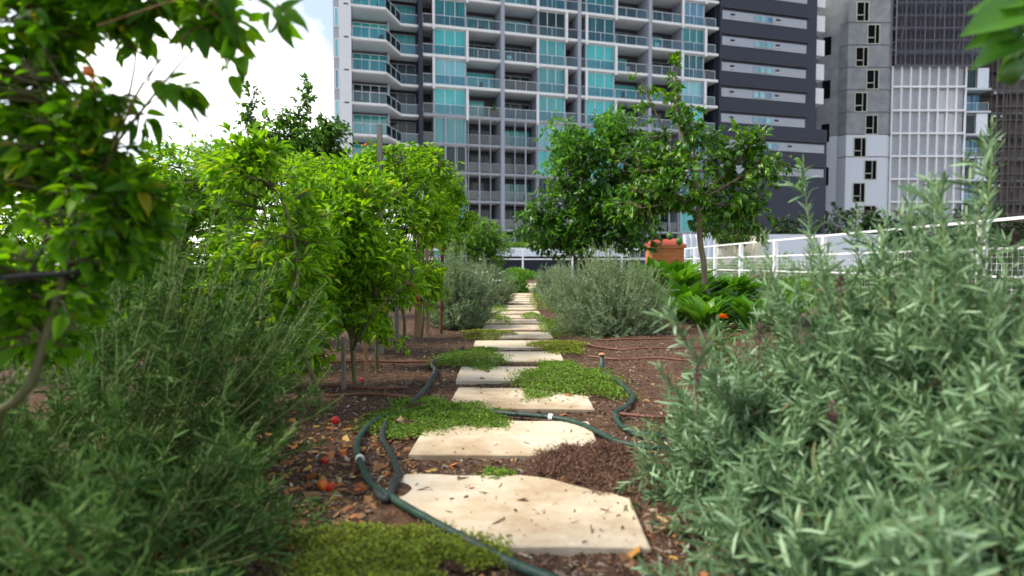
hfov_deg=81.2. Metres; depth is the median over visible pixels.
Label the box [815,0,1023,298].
unfinished tower
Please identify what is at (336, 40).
window
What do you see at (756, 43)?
window
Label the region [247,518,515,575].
ground cover
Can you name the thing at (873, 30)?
window
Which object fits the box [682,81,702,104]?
window
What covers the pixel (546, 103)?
window
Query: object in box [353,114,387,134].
window
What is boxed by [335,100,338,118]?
window
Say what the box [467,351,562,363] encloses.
stepping stone
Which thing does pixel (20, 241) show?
pepper plant
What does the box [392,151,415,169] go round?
window
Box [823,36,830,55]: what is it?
window
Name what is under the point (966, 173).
window
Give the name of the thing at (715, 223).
tree
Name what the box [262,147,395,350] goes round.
pepper plant
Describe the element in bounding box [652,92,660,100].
balcony door
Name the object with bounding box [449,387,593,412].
stepping stone
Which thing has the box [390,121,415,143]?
window
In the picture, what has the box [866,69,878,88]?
window
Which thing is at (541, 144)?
window
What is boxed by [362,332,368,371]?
timber stake
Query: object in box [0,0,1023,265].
sky
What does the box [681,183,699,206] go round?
window
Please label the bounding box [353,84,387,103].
window
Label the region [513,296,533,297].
stepping stone
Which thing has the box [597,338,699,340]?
drip pipe
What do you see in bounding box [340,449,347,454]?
fallen pepper
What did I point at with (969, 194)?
window
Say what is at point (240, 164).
pepper plant
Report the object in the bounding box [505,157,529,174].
balcony door
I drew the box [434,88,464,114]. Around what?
window
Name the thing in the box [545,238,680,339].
lavender bush
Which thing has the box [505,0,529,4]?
balcony door
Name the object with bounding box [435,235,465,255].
window
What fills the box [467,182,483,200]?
balcony door
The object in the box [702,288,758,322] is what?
leafy green
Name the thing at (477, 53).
balcony door
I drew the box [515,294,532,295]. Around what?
stepping stone
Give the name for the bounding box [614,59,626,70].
balcony door
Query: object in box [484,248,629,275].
planter wall
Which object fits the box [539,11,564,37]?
window
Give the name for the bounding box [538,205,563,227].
window
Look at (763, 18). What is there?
window
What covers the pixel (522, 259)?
white railing
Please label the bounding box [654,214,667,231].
balcony door
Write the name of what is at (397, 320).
timber stake
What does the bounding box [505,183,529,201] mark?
balcony door
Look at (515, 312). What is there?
stepping stone
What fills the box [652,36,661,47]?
balcony door
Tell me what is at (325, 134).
citrus tree
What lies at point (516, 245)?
planter shrub
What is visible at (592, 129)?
window
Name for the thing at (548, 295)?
lavender bush
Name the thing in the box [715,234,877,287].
garden wall
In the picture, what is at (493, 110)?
balcony palm
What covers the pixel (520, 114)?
balcony door
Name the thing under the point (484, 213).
balcony door
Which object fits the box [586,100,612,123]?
window
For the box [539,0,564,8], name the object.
window
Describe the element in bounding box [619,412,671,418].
drip pipe
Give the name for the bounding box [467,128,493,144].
balcony door
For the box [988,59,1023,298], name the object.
scaffold
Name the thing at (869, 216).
tree
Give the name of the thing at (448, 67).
window
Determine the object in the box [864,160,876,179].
window
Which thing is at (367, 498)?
leaf litter
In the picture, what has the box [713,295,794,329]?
leafy green
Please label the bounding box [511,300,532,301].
stepping stone
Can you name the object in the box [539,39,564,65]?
window
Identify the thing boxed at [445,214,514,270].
green shrub
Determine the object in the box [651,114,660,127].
balcony door
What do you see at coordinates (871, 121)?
window
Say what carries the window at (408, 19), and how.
in the apartment tower at (420, 71)
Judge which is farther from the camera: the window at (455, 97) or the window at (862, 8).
the window at (862, 8)
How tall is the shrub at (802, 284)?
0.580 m
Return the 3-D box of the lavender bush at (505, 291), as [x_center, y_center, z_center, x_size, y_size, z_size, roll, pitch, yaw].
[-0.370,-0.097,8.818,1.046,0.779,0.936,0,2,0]
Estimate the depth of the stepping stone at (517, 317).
6.60 m
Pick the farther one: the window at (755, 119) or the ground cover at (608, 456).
the window at (755, 119)
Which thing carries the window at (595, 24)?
in the apartment tower at (420, 71)
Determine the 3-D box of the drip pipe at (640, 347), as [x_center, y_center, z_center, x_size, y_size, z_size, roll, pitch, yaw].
[0.897,0.407,4.160,1.094,0.032,0.316,1,2,25]
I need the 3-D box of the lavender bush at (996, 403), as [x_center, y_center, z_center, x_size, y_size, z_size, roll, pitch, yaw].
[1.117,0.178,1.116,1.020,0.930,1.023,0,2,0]
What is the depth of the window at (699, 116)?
70.42 m
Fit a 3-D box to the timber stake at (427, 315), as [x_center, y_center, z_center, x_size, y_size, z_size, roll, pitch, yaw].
[-0.701,0.017,4.955,0.024,0.846,0.016,0,2,0]
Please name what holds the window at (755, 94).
in the apartment tower at (420, 71)
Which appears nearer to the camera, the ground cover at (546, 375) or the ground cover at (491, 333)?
the ground cover at (546, 375)
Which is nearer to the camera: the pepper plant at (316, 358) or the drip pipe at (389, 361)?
the pepper plant at (316, 358)
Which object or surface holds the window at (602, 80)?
in the apartment tower at (420, 71)
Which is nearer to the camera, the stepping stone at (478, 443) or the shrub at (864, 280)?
the stepping stone at (478, 443)
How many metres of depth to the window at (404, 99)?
62.85 m
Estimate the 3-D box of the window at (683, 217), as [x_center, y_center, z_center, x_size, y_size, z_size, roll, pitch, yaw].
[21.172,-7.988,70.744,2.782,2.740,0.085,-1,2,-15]
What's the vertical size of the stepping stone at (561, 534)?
0.045 m
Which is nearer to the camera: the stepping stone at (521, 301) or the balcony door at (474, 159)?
the stepping stone at (521, 301)
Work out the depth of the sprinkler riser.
3.37 m
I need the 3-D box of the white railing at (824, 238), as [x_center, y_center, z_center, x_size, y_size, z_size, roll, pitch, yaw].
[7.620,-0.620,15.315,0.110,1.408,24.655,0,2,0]
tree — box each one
[233,72,353,204]
[511,224,542,242]
[513,101,665,278]
[603,50,803,300]
[709,216,764,235]
[764,212,822,233]
[810,201,898,263]
[858,210,930,265]
[912,207,995,273]
[951,198,1023,265]
[960,0,1023,84]
[989,213,1023,287]
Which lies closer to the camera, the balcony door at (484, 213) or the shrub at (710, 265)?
the shrub at (710, 265)
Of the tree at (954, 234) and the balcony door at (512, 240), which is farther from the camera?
the balcony door at (512, 240)
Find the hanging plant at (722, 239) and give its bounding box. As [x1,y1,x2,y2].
[715,233,751,248]
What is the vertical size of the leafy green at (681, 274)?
0.664 m
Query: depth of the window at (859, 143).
78.30 m
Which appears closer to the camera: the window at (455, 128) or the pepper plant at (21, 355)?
the pepper plant at (21, 355)
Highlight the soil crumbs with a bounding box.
[357,350,692,575]
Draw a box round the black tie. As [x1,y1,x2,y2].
[0,268,80,281]
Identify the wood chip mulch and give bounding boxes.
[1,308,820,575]
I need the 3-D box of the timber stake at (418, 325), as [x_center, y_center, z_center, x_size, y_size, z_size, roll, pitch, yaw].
[-0.739,0.029,4.755,0.082,0.840,0.034,0,2,0]
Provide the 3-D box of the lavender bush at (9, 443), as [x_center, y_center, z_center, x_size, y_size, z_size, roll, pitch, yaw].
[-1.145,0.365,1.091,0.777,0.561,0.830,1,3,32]
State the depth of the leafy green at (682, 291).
5.87 m
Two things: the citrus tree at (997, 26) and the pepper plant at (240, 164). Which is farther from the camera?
the pepper plant at (240, 164)
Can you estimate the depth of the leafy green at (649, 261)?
7.67 m
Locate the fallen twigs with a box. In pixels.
[283,384,756,575]
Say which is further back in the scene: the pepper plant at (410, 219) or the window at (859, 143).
the window at (859, 143)
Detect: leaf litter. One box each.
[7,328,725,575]
[131,412,429,569]
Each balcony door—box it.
[466,16,493,29]
[466,72,493,87]
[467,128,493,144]
[467,155,493,172]
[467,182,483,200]
[469,44,493,58]
[469,100,483,115]
[469,209,493,228]
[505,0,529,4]
[505,20,529,33]
[505,48,529,61]
[505,75,529,90]
[505,103,529,118]
[505,130,529,146]
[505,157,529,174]
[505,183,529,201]
[505,210,519,228]
[508,236,520,243]
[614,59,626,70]
[614,85,635,98]
[615,32,635,44]
[618,6,635,17]
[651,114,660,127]
[652,10,661,20]
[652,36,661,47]
[652,62,669,74]
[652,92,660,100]
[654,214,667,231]
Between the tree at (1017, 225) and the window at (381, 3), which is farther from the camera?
the window at (381, 3)
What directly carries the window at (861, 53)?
in the unfinished tower at (882, 122)
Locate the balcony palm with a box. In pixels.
[484,104,499,116]
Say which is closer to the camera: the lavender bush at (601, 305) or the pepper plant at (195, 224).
the pepper plant at (195, 224)
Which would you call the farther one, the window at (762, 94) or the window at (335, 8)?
the window at (762, 94)
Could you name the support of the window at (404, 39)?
in the apartment tower at (420, 71)
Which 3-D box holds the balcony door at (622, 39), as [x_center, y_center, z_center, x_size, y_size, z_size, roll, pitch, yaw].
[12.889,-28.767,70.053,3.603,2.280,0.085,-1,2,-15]
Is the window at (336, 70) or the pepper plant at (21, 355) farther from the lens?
the window at (336, 70)
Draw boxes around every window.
[334,7,337,26]
[334,38,338,57]
[335,69,338,88]
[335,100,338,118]
[352,0,384,6]
[352,21,386,38]
[352,52,386,71]
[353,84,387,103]
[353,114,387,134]
[353,144,385,163]
[390,63,415,84]
[390,93,415,113]
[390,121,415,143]
[392,34,414,53]
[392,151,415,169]
[393,4,414,23]
[434,29,464,56]
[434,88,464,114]
[435,0,464,26]
[435,58,464,85]
[435,117,464,143]
[435,145,465,171]
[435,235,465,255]
[437,174,465,197]
[538,124,563,147]
[538,150,563,174]
[538,178,563,202]
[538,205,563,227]
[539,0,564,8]
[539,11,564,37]
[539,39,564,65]
[539,68,563,93]
[539,96,563,121]
[586,44,613,69]
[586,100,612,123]
[586,127,606,147]
[587,0,613,14]
[588,17,613,42]
[588,72,612,97]
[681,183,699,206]
[681,209,694,231]
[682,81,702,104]
[682,136,701,155]
[683,28,702,51]
[684,54,702,77]
[684,107,701,127]
[685,1,703,25]
[688,160,701,179]
[753,91,758,97]
[753,117,758,122]
[754,15,760,21]
[754,40,759,47]
[754,66,759,72]
[759,117,764,123]
[760,41,766,47]
[760,66,765,73]
[760,92,765,98]
[761,16,766,22]
[765,118,770,123]
[766,67,771,73]
[766,92,771,98]
[767,16,772,23]
[767,42,772,48]
[773,143,778,149]
[822,80,830,98]
[822,124,829,141]
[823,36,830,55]
[826,167,828,184]
[852,183,865,202]
[853,137,866,156]
[854,92,867,111]
[855,47,868,66]
[856,2,869,21]
[863,205,875,223]
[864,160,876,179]
[865,115,877,134]
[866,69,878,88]
[867,24,879,43]
[960,184,976,200]
[961,139,978,155]
[963,94,979,110]
[963,115,974,133]
[964,69,975,87]
[964,160,973,178]
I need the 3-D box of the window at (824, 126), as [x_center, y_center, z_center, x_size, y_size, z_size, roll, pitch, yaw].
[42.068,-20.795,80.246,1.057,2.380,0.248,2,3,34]
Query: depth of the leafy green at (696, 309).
5.27 m
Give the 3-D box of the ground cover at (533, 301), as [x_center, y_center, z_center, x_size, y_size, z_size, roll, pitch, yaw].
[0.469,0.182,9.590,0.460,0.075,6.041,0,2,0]
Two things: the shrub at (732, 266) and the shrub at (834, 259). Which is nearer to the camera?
the shrub at (834, 259)
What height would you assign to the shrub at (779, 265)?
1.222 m
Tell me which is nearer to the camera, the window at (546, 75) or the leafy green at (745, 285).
the leafy green at (745, 285)
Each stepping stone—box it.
[399,474,650,555]
[408,421,598,460]
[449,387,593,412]
[456,366,565,384]
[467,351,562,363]
[474,340,555,350]
[479,332,552,339]
[482,325,547,330]
[486,319,543,324]
[490,315,539,318]
[492,307,537,310]
[493,311,539,314]
[495,305,536,306]
[501,302,535,304]
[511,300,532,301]
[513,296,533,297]
[514,298,534,299]
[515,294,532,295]
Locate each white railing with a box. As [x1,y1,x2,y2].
[410,249,644,276]
[684,216,1023,296]
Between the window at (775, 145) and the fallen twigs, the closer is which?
the fallen twigs
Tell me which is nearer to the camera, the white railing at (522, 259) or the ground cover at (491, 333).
the ground cover at (491, 333)
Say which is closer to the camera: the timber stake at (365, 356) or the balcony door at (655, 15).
the timber stake at (365, 356)
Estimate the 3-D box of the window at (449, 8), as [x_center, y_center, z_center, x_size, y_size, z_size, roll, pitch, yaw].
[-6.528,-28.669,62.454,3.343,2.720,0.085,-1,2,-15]
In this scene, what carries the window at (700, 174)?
in the apartment tower at (420, 71)
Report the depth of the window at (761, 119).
72.04 m
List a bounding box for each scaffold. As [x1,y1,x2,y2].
[891,0,983,67]
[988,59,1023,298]
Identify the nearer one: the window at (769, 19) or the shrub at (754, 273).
the shrub at (754, 273)
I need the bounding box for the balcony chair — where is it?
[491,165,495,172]
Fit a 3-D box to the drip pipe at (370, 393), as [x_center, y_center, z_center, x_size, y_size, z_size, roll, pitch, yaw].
[-0.622,0.474,2.649,0.353,0.018,0.079,0,2,0]
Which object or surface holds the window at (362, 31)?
in the apartment tower at (420, 71)
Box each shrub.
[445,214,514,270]
[509,242,526,247]
[697,255,726,276]
[718,251,762,277]
[728,268,785,295]
[750,251,797,281]
[756,270,861,300]
[786,250,857,286]
[837,243,922,290]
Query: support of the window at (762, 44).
in the apartment tower at (420, 71)
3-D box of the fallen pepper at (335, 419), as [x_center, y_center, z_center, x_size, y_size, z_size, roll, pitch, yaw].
[-0.651,0.486,2.201,0.033,0.033,0.031,-2,3,-39]
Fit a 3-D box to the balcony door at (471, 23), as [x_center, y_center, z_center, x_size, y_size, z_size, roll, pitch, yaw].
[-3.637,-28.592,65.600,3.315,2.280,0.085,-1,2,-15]
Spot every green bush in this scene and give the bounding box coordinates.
[501,266,538,279]
[503,275,530,292]
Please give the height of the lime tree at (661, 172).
2.726 m
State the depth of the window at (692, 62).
70.05 m
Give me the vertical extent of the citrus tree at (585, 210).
2.916 m
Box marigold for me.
[699,313,741,366]
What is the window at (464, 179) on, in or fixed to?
in the apartment tower at (420, 71)
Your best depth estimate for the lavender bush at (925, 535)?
0.98 m
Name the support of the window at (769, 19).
in the apartment tower at (420, 71)
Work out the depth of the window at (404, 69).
62.73 m
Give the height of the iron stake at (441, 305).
0.780 m
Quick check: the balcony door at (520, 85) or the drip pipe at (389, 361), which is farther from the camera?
the balcony door at (520, 85)
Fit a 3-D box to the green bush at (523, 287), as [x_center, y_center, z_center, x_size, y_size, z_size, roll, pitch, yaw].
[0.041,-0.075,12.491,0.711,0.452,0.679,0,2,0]
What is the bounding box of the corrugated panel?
[682,234,714,264]
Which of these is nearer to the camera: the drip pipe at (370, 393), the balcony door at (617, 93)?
the drip pipe at (370, 393)
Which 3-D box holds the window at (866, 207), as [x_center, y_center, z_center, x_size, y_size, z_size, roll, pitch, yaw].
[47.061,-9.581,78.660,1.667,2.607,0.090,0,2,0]
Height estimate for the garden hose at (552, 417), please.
0.026 m
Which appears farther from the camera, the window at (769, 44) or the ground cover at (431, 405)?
the window at (769, 44)
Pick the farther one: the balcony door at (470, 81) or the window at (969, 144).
the window at (969, 144)
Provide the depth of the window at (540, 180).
65.86 m
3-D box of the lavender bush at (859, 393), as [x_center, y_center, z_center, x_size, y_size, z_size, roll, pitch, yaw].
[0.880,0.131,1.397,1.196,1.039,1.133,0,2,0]
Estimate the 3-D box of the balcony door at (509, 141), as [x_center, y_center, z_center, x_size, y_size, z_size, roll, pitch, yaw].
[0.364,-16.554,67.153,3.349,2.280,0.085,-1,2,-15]
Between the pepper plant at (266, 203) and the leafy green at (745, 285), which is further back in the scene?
the leafy green at (745, 285)
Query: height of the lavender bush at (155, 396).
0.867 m
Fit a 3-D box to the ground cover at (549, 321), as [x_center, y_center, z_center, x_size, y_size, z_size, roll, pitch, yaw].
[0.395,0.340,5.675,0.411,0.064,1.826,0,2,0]
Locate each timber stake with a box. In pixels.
[341,337,345,389]
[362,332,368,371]
[377,124,383,353]
[395,303,398,352]
[414,239,423,336]
[426,249,428,334]
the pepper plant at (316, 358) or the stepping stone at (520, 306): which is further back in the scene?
the stepping stone at (520, 306)
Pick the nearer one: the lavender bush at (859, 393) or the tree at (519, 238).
the lavender bush at (859, 393)
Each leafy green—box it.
[614,256,713,302]
[618,259,729,304]
[651,277,742,321]
[671,294,735,328]
[693,272,741,295]
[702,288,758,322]
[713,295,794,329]
[716,273,780,297]
[747,292,820,324]
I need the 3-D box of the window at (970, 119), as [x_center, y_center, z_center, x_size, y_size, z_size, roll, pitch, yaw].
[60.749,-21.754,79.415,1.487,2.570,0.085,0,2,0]
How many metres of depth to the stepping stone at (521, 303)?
8.96 m
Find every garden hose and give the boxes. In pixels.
[353,408,559,575]
[372,420,401,503]
[407,346,464,404]
[491,409,674,450]
[603,371,665,439]
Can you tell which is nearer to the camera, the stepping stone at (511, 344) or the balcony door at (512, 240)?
the stepping stone at (511, 344)
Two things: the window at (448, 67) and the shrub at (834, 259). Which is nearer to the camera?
the shrub at (834, 259)
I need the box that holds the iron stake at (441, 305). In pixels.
[437,247,446,333]
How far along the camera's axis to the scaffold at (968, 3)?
78.17 m
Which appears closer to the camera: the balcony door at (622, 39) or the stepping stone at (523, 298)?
the stepping stone at (523, 298)
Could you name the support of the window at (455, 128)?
in the apartment tower at (420, 71)
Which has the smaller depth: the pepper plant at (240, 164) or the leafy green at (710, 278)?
the pepper plant at (240, 164)
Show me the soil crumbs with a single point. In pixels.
(515, 572)
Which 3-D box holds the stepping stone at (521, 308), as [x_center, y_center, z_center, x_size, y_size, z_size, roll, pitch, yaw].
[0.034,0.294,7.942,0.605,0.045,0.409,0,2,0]
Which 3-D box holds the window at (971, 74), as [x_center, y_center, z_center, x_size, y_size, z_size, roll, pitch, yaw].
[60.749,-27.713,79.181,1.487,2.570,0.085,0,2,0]
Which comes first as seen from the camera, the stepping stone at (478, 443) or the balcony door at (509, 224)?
the stepping stone at (478, 443)
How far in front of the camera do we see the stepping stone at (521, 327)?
5.54 m
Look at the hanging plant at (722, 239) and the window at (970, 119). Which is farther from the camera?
the window at (970, 119)
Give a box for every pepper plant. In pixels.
[0,0,309,444]
[0,173,206,418]
[0,174,151,372]
[127,134,269,355]
[161,120,273,205]
[171,107,352,419]
[177,158,282,263]
[179,215,367,387]
[247,151,330,226]
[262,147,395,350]
[290,145,430,369]
[293,162,439,384]
[350,137,464,349]
[397,141,465,338]
[421,168,478,275]
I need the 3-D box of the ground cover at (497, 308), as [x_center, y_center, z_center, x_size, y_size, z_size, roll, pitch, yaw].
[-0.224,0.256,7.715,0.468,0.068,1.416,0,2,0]
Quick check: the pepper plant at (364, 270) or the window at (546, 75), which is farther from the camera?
the window at (546, 75)
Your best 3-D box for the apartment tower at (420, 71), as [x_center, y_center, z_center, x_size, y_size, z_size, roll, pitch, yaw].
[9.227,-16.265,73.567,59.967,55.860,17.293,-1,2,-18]
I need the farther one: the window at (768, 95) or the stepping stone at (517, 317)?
the window at (768, 95)
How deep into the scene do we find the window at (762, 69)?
71.82 m
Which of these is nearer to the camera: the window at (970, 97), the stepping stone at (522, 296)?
the stepping stone at (522, 296)
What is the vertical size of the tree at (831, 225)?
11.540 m
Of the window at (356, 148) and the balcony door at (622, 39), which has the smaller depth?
the window at (356, 148)
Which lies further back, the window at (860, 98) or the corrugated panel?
the window at (860, 98)
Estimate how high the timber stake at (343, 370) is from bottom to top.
0.300 m
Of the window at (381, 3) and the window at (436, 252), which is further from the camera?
the window at (436, 252)
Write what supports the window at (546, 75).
in the apartment tower at (420, 71)
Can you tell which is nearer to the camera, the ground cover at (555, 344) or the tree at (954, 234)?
the ground cover at (555, 344)
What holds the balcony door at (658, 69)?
in the apartment tower at (420, 71)
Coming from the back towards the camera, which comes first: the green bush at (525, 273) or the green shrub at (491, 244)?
the green bush at (525, 273)
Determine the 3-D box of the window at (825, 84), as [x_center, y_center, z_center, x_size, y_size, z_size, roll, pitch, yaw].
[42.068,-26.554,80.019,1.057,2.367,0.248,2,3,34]
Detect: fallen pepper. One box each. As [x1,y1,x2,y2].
[317,480,331,490]
[319,457,327,463]
[327,483,337,490]
[331,416,340,423]
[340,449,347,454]
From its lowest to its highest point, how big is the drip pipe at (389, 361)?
0.031 m
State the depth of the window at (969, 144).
80.71 m
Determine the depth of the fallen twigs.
1.45 m
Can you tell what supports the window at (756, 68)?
in the apartment tower at (420, 71)
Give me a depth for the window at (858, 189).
78.53 m
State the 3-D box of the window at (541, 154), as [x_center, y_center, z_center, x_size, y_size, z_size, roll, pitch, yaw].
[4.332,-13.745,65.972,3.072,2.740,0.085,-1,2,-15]
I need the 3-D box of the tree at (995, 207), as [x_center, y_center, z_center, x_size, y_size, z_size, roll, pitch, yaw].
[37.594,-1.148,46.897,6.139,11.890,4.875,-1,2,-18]
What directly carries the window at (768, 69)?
in the apartment tower at (420, 71)
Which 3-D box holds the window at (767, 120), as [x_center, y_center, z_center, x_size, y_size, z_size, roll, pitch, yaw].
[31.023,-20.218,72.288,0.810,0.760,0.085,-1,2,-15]
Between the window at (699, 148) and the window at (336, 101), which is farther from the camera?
the window at (699, 148)
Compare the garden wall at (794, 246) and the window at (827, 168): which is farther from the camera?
the window at (827, 168)
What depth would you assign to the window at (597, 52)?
66.97 m
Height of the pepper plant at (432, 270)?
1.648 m
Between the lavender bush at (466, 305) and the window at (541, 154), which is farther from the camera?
the window at (541, 154)
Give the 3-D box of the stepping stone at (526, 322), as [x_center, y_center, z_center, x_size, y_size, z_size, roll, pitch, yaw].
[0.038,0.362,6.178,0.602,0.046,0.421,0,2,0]
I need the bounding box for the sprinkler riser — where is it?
[599,353,605,369]
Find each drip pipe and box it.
[299,383,407,389]
[321,360,431,362]
[330,392,410,397]
[573,340,723,350]
[587,355,748,362]
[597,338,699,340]
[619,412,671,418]
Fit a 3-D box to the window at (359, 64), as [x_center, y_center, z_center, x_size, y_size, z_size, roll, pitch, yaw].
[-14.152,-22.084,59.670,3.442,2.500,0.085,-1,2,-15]
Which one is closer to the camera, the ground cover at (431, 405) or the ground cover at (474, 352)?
the ground cover at (431, 405)
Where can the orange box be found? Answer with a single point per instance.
(670, 252)
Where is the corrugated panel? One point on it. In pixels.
(689, 240)
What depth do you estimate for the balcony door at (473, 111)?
65.87 m
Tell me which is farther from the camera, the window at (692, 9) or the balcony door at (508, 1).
the window at (692, 9)
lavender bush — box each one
[0,353,134,565]
[0,406,340,575]
[1,184,345,494]
[410,234,500,329]
[470,255,520,303]
[475,256,514,282]
[529,261,568,294]
[536,257,585,311]
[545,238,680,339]
[612,315,867,541]
[629,364,1023,575]
[643,115,1023,573]
[822,181,1023,573]
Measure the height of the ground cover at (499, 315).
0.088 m
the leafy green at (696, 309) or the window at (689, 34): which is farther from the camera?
the window at (689, 34)
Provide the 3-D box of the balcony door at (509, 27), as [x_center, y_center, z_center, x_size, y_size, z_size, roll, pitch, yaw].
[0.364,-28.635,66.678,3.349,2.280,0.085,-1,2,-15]
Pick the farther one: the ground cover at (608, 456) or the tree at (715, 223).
the tree at (715, 223)
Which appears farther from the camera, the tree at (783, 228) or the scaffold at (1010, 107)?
the scaffold at (1010, 107)
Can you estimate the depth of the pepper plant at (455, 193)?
5.94 m
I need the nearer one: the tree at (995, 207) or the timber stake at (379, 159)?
the timber stake at (379, 159)
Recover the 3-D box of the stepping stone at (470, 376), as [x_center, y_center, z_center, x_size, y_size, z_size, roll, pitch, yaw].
[0.011,0.482,3.228,0.604,0.045,0.434,0,2,-1]
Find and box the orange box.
[644,239,685,264]
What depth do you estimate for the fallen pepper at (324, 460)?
1.77 m
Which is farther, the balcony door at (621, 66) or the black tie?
the balcony door at (621, 66)
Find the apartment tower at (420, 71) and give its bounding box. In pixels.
[333,0,826,275]
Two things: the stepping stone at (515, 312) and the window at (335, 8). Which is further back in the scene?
the window at (335, 8)
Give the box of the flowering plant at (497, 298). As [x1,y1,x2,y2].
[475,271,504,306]
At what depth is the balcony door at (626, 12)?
70.05 m
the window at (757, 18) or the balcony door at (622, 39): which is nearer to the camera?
the balcony door at (622, 39)
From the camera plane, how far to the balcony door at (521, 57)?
66.88 m
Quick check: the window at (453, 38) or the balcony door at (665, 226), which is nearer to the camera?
the window at (453, 38)
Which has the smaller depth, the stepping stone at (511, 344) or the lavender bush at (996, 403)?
the lavender bush at (996, 403)
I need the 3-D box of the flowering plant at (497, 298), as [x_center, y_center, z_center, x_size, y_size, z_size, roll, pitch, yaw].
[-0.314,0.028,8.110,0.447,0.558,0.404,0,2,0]
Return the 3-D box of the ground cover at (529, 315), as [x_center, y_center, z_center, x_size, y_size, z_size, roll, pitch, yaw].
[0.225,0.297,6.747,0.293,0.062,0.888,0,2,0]
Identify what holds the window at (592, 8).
in the apartment tower at (420, 71)
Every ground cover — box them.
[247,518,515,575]
[343,395,514,440]
[424,346,513,370]
[458,326,517,340]
[473,312,515,326]
[476,464,517,478]
[486,305,509,313]
[504,359,644,402]
[520,312,543,319]
[526,339,589,354]
[526,437,657,496]
[527,292,563,314]
[535,317,577,337]
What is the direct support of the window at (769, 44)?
in the apartment tower at (420, 71)

